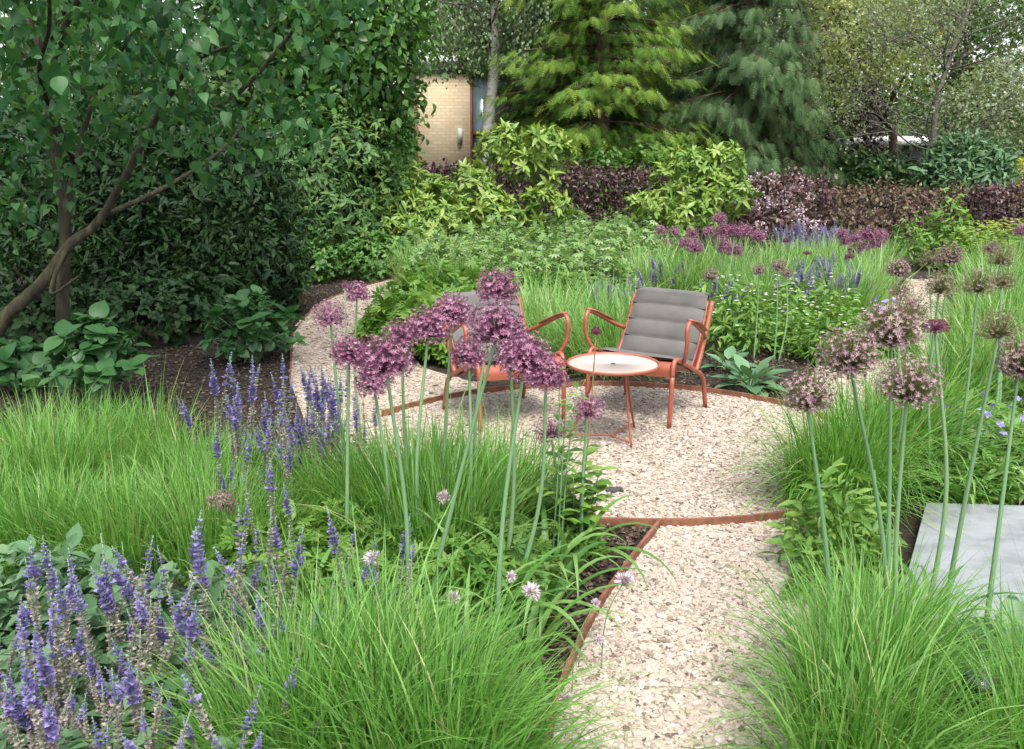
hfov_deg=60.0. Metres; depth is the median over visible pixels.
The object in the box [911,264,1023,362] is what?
grass tuft
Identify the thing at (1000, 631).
grass tuft
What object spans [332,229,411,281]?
bush
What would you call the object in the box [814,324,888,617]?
allium
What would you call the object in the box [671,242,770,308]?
grass tuft
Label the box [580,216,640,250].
geranium clump
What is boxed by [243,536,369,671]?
strap leaved clump
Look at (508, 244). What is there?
geranium clump
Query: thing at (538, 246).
geranium clump
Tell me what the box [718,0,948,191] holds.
woodland tree
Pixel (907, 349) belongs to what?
allium
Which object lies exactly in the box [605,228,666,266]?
geranium clump
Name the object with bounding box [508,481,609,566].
leafy groundcover
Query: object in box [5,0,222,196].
woodland tree
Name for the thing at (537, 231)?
geranium clump
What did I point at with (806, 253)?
drumstick allium
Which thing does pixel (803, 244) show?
salvia plant
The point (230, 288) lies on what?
bush
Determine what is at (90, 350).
hydrangea
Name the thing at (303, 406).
side path
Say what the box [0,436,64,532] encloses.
grass tuft
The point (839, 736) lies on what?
grass tuft
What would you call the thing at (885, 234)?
allium
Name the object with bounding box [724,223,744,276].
allium
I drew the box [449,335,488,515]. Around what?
allium
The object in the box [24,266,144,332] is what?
bush
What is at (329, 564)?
leafy groundcover
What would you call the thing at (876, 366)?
path
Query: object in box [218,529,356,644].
leafy groundcover
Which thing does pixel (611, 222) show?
geranium clump
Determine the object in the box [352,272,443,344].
leafy clump
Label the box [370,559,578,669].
strap leaved clump
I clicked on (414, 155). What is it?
laurel bush
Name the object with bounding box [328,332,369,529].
allium
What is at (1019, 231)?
allium
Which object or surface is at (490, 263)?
geranium clump
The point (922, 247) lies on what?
tall perennial
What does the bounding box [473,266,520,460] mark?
allium
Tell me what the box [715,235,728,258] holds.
allium
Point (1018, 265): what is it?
grass tuft
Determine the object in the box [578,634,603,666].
scabious
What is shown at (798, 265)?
salvia plant
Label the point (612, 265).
geranium clump
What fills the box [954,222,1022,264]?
lime flowering clump
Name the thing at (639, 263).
grass tuft
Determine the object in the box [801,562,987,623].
strap leaved clump
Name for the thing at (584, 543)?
strap leaved clump
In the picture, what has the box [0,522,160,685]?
grey leaved plant
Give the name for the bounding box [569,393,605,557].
allium
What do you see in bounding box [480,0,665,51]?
woodland tree
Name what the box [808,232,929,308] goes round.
grass tuft
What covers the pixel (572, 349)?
grass tuft
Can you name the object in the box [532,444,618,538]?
leafy perennial
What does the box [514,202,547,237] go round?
geranium clump
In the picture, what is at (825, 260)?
salvia plant
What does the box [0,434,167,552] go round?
grass tuft
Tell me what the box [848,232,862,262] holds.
allium
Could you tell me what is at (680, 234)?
geranium clump
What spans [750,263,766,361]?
allium
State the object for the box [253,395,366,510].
salvia plant
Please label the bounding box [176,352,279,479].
salvia plant
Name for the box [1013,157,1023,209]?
golden hedge
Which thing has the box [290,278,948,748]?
gravel
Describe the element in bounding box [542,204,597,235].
geranium clump
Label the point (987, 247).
allium
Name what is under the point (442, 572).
strap leaved clump
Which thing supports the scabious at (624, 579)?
on the ground
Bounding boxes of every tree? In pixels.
[0,0,352,271]
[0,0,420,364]
[0,1,314,209]
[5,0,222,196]
[173,3,318,105]
[178,9,413,205]
[186,0,448,224]
[364,0,488,159]
[390,0,594,168]
[410,0,535,122]
[475,0,731,227]
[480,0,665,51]
[612,0,734,53]
[613,0,795,213]
[644,0,857,233]
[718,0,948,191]
[754,0,1023,228]
[755,0,903,196]
[782,0,956,220]
[802,1,939,164]
[832,1,975,135]
[884,0,1023,181]
[889,0,1023,165]
[898,40,1023,223]
[996,0,1023,164]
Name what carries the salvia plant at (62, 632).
on the ground
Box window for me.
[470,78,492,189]
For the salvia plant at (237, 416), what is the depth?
3.78 m
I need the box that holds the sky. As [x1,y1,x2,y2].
[0,0,1023,158]
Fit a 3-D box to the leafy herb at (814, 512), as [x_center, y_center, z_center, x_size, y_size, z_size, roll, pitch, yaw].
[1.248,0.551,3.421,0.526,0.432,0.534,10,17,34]
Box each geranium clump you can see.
[388,225,446,272]
[398,230,471,282]
[420,221,465,246]
[449,235,489,256]
[451,243,518,277]
[457,215,498,235]
[458,220,504,251]
[472,227,529,271]
[475,210,533,243]
[496,249,557,279]
[510,232,567,269]
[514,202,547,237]
[515,217,568,254]
[533,240,613,292]
[539,223,595,262]
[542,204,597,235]
[557,218,592,246]
[569,244,645,294]
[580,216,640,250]
[581,229,638,269]
[587,210,634,237]
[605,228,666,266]
[614,213,666,245]
[631,210,675,240]
[652,222,696,259]
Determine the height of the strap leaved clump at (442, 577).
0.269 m
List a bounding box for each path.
[291,279,476,463]
[557,520,819,748]
[813,280,947,422]
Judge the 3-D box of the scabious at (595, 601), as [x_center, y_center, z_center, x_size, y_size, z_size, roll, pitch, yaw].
[0.210,0.790,2.543,0.085,0.337,0.033,4,14,14]
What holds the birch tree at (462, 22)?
on the ground
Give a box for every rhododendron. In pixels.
[0,68,210,332]
[49,85,317,330]
[217,96,417,270]
[355,159,477,252]
[443,117,581,233]
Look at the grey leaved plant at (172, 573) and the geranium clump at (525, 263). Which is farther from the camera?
the geranium clump at (525, 263)
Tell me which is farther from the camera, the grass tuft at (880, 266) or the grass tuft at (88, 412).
the grass tuft at (880, 266)
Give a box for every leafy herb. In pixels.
[754,456,909,588]
[780,542,861,607]
[789,500,899,592]
[794,469,883,556]
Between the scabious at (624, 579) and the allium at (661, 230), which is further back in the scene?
the allium at (661, 230)
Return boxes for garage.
[830,136,928,207]
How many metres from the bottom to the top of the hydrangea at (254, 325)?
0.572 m
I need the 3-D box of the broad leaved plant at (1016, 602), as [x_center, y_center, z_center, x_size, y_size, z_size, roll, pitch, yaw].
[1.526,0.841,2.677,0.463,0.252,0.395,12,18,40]
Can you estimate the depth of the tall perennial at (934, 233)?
12.23 m
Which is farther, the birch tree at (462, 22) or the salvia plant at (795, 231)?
the birch tree at (462, 22)
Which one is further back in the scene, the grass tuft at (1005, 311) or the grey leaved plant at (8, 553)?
the grass tuft at (1005, 311)
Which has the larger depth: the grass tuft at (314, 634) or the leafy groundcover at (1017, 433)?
the leafy groundcover at (1017, 433)
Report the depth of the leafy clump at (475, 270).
8.92 m
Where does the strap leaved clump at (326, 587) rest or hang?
on the ground
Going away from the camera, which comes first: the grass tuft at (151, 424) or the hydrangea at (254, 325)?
the grass tuft at (151, 424)
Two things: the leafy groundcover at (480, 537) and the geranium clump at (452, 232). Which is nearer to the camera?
the leafy groundcover at (480, 537)
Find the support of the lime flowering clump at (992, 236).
on the ground
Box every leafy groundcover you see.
[183,508,300,592]
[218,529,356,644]
[259,498,369,588]
[282,484,401,572]
[301,537,405,634]
[349,522,436,576]
[372,540,508,655]
[414,528,565,642]
[416,510,513,582]
[465,504,564,578]
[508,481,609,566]
[902,426,1023,504]
[957,418,1023,489]
[958,388,1019,430]
[990,424,1022,450]
[998,402,1023,417]
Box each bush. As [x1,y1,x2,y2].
[0,274,94,345]
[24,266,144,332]
[89,270,228,348]
[154,267,266,331]
[243,254,309,293]
[289,237,342,284]
[304,229,369,274]
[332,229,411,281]
[365,126,425,235]
[566,134,716,216]
[829,144,922,226]
[899,115,1023,226]
[982,125,1023,207]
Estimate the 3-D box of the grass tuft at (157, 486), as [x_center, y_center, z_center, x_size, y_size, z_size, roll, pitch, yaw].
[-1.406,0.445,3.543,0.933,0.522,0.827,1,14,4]
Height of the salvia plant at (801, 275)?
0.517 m
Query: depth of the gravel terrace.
4.73 m
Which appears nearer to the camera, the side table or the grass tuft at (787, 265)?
the side table
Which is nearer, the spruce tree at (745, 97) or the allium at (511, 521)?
the allium at (511, 521)
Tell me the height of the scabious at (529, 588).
0.354 m
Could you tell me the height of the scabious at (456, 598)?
0.346 m
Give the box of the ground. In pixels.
[0,162,1023,748]
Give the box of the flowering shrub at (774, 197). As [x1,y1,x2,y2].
[723,162,829,249]
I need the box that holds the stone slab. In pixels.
[904,503,1023,635]
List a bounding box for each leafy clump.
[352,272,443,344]
[370,280,463,367]
[389,257,474,298]
[440,257,490,290]
[485,268,541,294]
[521,269,591,306]
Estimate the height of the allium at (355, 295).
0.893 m
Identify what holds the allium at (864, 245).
on the ground
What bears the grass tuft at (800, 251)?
on the ground
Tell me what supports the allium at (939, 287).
on the ground
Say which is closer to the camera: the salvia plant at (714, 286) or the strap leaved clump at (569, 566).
the strap leaved clump at (569, 566)
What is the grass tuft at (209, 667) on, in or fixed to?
on the ground
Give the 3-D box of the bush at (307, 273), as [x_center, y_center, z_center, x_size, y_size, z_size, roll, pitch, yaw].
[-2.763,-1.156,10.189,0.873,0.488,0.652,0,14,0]
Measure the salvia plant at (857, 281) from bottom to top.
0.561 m
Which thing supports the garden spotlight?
on the ground
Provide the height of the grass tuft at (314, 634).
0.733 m
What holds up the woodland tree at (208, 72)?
on the ground
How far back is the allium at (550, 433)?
3.38 m
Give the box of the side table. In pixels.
[566,352,659,447]
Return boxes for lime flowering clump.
[929,226,989,271]
[949,220,1005,248]
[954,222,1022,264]
[974,217,1023,246]
[982,218,1023,261]
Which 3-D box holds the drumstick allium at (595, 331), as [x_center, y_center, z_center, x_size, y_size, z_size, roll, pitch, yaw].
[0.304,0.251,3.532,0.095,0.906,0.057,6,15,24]
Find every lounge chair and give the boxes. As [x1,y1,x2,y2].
[439,288,569,431]
[583,286,713,427]
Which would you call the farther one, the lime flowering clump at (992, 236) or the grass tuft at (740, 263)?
the lime flowering clump at (992, 236)
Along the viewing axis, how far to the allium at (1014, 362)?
2.72 m
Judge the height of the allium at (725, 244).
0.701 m
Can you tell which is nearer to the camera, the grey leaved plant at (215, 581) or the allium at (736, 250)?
the grey leaved plant at (215, 581)
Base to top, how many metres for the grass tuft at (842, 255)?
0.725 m
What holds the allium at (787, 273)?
on the ground
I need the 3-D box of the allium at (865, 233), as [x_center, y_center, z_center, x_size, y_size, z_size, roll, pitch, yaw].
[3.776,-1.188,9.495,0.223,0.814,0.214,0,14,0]
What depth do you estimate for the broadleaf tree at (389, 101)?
11.83 m
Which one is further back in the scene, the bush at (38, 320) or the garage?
the garage
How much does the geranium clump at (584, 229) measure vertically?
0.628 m
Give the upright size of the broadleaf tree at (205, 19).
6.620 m
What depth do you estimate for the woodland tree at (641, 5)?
28.35 m
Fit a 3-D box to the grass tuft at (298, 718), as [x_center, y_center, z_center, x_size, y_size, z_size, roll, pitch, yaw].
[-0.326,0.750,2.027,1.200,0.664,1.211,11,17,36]
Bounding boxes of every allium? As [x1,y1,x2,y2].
[207,489,239,517]
[310,298,348,462]
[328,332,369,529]
[342,281,370,434]
[342,282,347,492]
[352,330,415,616]
[353,362,393,525]
[382,316,421,497]
[402,304,453,525]
[431,290,475,488]
[431,296,526,584]
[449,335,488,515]
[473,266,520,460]
[486,328,534,578]
[494,328,554,660]
[520,352,569,582]
[533,417,566,522]
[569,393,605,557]
[585,326,601,467]
[654,225,666,247]
[663,237,672,244]
[667,225,679,245]
[676,236,691,259]
[684,238,703,289]
[685,227,699,239]
[701,266,719,359]
[703,225,715,254]
[711,210,726,268]
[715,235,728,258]
[715,239,732,275]
[716,222,731,265]
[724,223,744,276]
[725,242,743,285]
[739,223,753,283]
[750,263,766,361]
[751,228,766,260]
[769,258,786,363]
[777,266,793,363]
[778,364,837,625]
[781,238,790,279]
[802,251,810,297]
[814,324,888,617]
[835,227,849,271]
[838,236,851,269]
[844,253,854,293]
[847,243,863,272]
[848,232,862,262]
[853,290,930,576]
[857,226,876,277]
[858,241,871,263]
[869,239,880,259]
[872,228,888,255]
[874,350,947,658]
[878,228,888,264]
[882,256,911,371]
[888,276,914,357]
[891,290,933,494]
[915,247,941,357]
[920,264,961,495]
[920,319,950,628]
[934,241,964,390]
[943,303,1022,615]
[957,265,1000,455]
[980,334,1023,653]
[981,240,997,294]
[984,242,1019,401]
[987,265,1019,406]
[1013,224,1023,271]
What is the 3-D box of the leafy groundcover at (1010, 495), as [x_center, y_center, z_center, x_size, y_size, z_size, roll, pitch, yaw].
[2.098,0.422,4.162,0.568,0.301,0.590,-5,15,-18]
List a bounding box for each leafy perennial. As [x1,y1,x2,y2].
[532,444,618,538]
[541,367,589,553]
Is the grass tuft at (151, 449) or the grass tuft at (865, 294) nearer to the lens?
the grass tuft at (151, 449)
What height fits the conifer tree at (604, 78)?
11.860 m
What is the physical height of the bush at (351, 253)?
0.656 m
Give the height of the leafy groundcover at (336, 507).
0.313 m
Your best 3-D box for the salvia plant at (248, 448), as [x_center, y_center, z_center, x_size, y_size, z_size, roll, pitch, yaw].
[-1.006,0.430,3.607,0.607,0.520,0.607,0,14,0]
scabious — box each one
[358,550,380,593]
[436,489,450,512]
[441,591,459,622]
[492,570,516,628]
[511,582,541,655]
[543,689,573,731]
[571,598,600,692]
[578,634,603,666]
[600,571,634,667]
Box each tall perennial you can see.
[886,207,934,267]
[913,182,981,267]
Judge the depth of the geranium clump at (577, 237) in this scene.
11.33 m
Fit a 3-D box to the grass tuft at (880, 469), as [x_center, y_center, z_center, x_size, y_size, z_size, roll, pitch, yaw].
[1.451,0.250,3.890,1.335,0.732,1.324,13,19,43]
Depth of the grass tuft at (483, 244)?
10.99 m
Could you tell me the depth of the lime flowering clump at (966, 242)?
11.85 m
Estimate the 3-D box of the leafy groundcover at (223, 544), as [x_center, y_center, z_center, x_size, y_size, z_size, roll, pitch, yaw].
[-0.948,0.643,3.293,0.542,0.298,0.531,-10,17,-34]
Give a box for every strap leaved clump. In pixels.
[227,584,445,658]
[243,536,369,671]
[265,518,437,612]
[296,529,526,618]
[302,545,463,622]
[335,568,521,661]
[341,498,557,604]
[348,539,427,597]
[370,509,531,548]
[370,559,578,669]
[398,484,568,570]
[413,507,579,616]
[417,538,626,656]
[419,565,538,697]
[436,580,641,721]
[452,517,647,647]
[454,503,602,589]
[487,499,631,590]
[532,478,676,596]
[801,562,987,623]
[837,560,1022,645]
[898,456,1023,510]
[926,444,1023,484]
[948,458,1023,502]
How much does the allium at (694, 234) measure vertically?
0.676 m
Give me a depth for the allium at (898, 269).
5.09 m
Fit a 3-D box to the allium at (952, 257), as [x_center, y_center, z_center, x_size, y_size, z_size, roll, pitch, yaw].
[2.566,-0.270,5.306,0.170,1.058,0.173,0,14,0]
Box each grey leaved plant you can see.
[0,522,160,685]
[0,534,98,670]
[56,548,220,682]
[151,560,303,689]
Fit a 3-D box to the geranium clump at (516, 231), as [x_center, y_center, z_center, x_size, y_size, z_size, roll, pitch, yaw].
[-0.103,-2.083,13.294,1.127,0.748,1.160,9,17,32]
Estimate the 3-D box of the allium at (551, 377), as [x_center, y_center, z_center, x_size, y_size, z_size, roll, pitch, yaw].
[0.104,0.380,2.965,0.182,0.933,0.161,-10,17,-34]
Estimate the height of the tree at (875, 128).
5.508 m
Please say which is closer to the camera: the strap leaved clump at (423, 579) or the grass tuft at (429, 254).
the strap leaved clump at (423, 579)
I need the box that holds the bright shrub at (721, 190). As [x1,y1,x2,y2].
[623,138,764,244]
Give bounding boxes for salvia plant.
[0,533,243,748]
[0,623,174,748]
[3,629,320,748]
[41,506,335,748]
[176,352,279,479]
[212,414,310,523]
[224,353,350,499]
[241,459,294,583]
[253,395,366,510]
[270,360,386,478]
[326,506,416,627]
[590,278,627,307]
[620,276,640,298]
[637,256,685,288]
[698,277,749,333]
[762,274,813,328]
[769,256,814,280]
[772,220,804,253]
[774,264,831,310]
[785,236,818,255]
[800,251,835,287]
[803,223,837,250]
[817,262,862,321]
[819,253,856,275]
[820,225,849,246]
[825,264,879,311]
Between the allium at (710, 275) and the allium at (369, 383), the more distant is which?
the allium at (710, 275)
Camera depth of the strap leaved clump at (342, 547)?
3.05 m
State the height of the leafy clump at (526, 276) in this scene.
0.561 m
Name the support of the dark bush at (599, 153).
on the ground
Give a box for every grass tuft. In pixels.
[0,375,132,465]
[0,387,150,510]
[0,396,87,512]
[0,423,232,579]
[0,431,118,591]
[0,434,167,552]
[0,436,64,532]
[1,385,202,506]
[21,373,199,453]
[45,560,450,748]
[56,358,226,476]
[59,435,238,555]
[64,401,226,506]
[77,499,546,748]
[86,422,312,581]
[100,533,499,748]
[105,402,281,489]
[116,525,664,748]
[132,399,309,560]
[141,443,345,573]
[153,452,608,748]
[167,502,648,748]
[187,420,357,524]
[220,540,635,748]
[233,393,451,536]
[241,395,483,554]
[251,543,664,748]
[270,395,593,592]
[275,374,570,552]
[344,389,548,500]
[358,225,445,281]
[371,375,632,539]
[375,404,589,555]
[385,225,480,279]
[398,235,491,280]
[441,231,485,247]
[450,235,505,264]
[466,254,581,331]
[469,258,607,351]
[524,283,641,384]
[528,257,648,310]
[530,282,629,366]
[546,261,707,381]
[558,266,674,326]
[584,276,711,339]
[612,234,687,287]
[633,495,1022,748]
[642,228,743,291]
[643,226,722,275]
[646,509,1023,748]
[653,528,1023,748]
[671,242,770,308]
[673,232,768,272]
[673,334,990,550]
[703,248,806,320]
[704,240,790,281]
[709,499,1023,722]
[711,556,1023,748]
[718,336,1018,520]
[723,352,1005,537]
[733,238,845,302]
[745,224,821,264]
[750,225,850,272]
[761,346,1023,519]
[782,317,1023,508]
[788,221,861,258]
[789,579,1023,748]
[801,244,923,324]
[807,240,885,273]
[808,217,915,283]
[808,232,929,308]
[821,513,1023,742]
[828,578,1023,748]
[858,293,1023,410]
[878,303,1023,412]
[900,308,1023,411]
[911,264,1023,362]
[919,263,1023,336]
[925,602,1023,748]
[928,266,1023,353]
[929,234,1023,310]
[942,230,1023,283]
[947,241,1023,298]
[966,290,1022,342]
[967,270,1023,309]
[989,229,1023,268]
[1010,248,1023,280]
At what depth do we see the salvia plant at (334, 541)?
2.75 m
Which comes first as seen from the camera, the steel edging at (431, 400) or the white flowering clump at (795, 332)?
the steel edging at (431, 400)
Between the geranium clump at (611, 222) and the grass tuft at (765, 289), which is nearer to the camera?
the grass tuft at (765, 289)
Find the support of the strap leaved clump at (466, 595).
on the ground
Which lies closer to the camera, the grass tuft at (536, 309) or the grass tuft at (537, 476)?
the grass tuft at (537, 476)
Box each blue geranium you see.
[860,295,922,357]
[927,391,1023,504]
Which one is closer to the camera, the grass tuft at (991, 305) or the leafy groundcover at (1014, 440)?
the leafy groundcover at (1014, 440)
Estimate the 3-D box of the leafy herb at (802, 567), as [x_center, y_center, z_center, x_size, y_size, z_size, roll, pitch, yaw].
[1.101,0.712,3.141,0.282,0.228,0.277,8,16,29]
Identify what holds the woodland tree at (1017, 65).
on the ground
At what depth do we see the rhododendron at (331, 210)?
11.30 m
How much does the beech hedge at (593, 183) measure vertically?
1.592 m
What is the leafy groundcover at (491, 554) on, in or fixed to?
on the ground
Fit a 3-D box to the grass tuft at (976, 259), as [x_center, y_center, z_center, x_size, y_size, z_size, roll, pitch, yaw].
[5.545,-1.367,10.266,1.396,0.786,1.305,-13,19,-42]
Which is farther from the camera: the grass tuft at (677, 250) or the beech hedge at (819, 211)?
the beech hedge at (819, 211)
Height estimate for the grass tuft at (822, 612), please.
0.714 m
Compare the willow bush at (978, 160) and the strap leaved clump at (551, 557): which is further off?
the willow bush at (978, 160)
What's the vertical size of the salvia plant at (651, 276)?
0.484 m
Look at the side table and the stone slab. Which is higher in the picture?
the side table
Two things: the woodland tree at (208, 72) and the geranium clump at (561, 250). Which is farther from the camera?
the woodland tree at (208, 72)
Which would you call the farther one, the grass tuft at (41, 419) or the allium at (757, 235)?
the allium at (757, 235)
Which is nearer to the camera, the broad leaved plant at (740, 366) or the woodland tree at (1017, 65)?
the broad leaved plant at (740, 366)
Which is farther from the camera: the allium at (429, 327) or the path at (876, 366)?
the path at (876, 366)
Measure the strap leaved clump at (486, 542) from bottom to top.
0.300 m
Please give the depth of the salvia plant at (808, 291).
8.11 m
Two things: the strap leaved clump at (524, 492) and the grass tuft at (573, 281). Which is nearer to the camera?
the strap leaved clump at (524, 492)
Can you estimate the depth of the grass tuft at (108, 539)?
3.30 m
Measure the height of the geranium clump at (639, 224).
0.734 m
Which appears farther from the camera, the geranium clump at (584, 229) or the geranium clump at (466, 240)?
the geranium clump at (584, 229)
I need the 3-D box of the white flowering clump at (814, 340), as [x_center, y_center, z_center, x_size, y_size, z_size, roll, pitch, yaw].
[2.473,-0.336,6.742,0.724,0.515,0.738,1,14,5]
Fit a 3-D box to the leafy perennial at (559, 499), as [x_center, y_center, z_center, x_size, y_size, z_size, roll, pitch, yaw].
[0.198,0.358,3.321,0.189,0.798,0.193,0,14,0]
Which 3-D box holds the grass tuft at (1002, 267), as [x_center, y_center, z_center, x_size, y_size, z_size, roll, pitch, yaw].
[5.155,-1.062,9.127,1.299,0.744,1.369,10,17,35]
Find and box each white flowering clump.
[693,272,765,338]
[700,288,788,356]
[725,274,816,344]
[760,271,836,327]
[765,296,851,357]
[782,273,870,338]
[787,296,883,365]
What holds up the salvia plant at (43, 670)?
on the ground
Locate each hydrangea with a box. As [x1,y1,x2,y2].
[0,336,59,393]
[20,300,160,410]
[197,284,306,362]
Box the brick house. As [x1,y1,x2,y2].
[400,55,729,208]
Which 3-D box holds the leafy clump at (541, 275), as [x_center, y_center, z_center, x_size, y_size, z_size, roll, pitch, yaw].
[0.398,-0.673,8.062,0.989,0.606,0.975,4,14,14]
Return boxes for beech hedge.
[421,156,671,231]
[729,170,870,238]
[806,175,929,238]
[903,179,983,236]
[960,175,1023,241]
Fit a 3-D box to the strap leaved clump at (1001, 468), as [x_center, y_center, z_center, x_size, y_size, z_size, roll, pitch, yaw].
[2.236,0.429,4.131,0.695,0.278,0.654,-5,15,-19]
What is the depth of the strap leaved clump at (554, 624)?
2.81 m
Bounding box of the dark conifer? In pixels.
[485,0,633,193]
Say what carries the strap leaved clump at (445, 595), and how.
on the ground
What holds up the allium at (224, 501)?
on the ground
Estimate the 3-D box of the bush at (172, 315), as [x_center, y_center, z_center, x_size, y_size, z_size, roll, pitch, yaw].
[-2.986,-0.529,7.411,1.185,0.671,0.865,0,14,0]
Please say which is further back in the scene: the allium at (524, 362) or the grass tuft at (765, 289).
the grass tuft at (765, 289)
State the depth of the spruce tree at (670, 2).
23.00 m
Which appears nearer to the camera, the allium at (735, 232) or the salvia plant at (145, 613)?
the salvia plant at (145, 613)
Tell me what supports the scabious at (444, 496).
on the ground
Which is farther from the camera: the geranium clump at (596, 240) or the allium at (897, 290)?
the geranium clump at (596, 240)
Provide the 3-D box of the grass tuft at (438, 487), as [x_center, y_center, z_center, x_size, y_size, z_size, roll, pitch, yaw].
[-0.287,0.408,3.397,1.274,0.665,1.285,8,16,30]
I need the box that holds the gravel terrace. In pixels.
[396,387,825,517]
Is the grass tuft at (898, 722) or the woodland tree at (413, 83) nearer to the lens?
the grass tuft at (898, 722)
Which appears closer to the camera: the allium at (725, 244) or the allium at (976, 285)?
the allium at (976, 285)
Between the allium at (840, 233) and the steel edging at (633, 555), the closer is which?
the steel edging at (633, 555)
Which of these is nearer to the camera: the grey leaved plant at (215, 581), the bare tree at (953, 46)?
the grey leaved plant at (215, 581)
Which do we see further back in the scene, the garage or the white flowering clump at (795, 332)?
the garage
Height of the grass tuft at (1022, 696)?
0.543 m
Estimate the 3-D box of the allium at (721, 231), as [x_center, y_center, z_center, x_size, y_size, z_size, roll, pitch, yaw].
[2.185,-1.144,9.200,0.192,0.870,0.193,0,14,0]
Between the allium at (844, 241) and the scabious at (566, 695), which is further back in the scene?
the allium at (844, 241)
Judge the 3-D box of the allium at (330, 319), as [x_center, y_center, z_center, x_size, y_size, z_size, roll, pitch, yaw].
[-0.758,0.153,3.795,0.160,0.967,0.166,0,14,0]
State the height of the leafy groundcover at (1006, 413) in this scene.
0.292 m
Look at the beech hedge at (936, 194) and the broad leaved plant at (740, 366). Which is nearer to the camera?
the broad leaved plant at (740, 366)
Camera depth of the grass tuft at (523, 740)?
2.08 m
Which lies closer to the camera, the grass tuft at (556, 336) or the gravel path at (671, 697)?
the gravel path at (671, 697)
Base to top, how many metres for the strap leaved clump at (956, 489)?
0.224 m
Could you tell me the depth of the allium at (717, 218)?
9.90 m
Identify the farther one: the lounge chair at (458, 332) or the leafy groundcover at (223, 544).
the lounge chair at (458, 332)
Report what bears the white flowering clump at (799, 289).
on the ground
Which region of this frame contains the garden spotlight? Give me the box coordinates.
[954,667,998,738]
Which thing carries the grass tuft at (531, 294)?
on the ground
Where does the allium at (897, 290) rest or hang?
on the ground
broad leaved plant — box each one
[700,345,756,374]
[711,353,790,396]
[949,591,1023,673]
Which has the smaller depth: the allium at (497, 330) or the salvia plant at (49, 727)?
the salvia plant at (49, 727)
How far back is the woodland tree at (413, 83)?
36.14 m
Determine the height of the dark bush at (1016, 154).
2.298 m
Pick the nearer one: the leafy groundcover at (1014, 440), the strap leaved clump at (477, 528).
the strap leaved clump at (477, 528)
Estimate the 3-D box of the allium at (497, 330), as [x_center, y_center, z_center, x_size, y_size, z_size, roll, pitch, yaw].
[-0.111,0.299,2.890,0.352,1.126,0.196,7,16,26]
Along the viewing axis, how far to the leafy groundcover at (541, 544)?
3.30 m
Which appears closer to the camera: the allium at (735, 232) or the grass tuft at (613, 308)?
the grass tuft at (613, 308)
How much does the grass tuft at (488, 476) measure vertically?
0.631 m
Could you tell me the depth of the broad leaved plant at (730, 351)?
6.49 m
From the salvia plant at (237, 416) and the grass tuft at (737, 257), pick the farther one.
the grass tuft at (737, 257)
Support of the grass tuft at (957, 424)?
on the ground
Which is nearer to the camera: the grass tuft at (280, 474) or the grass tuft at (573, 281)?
the grass tuft at (280, 474)
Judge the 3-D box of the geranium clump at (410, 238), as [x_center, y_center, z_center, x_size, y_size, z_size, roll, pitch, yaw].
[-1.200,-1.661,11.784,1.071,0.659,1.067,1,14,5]
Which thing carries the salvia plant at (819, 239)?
on the ground
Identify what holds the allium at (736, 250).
on the ground
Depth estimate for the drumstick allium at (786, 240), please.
8.24 m
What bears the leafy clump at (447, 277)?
on the ground
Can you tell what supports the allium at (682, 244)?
on the ground
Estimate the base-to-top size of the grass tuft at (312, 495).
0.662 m
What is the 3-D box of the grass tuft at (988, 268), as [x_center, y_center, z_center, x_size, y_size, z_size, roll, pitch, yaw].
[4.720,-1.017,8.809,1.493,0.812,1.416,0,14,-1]
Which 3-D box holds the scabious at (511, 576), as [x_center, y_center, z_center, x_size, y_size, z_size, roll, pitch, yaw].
[-0.022,0.748,2.703,0.090,0.341,0.041,10,17,35]
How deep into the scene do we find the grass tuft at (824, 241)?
11.49 m
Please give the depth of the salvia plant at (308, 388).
4.11 m
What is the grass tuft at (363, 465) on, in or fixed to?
on the ground
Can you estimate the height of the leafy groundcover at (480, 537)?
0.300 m
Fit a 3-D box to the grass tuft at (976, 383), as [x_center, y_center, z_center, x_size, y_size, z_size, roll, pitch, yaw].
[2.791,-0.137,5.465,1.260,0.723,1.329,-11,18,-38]
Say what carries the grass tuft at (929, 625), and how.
on the ground
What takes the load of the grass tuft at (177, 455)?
on the ground
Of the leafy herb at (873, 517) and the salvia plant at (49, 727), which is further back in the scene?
the leafy herb at (873, 517)
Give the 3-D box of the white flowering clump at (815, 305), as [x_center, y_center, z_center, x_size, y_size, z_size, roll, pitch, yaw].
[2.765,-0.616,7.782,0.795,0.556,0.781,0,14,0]
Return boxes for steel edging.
[289,276,393,381]
[381,381,836,420]
[543,519,660,748]
[598,509,794,527]
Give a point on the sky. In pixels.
(183, 31)
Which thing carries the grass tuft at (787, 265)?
on the ground
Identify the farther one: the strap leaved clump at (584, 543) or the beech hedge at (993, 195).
the beech hedge at (993, 195)
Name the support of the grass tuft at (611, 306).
on the ground
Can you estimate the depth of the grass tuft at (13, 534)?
3.35 m
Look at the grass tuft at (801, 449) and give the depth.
3.93 m
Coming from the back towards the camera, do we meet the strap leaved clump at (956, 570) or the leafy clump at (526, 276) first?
the leafy clump at (526, 276)
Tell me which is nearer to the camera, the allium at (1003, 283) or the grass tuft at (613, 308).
the allium at (1003, 283)

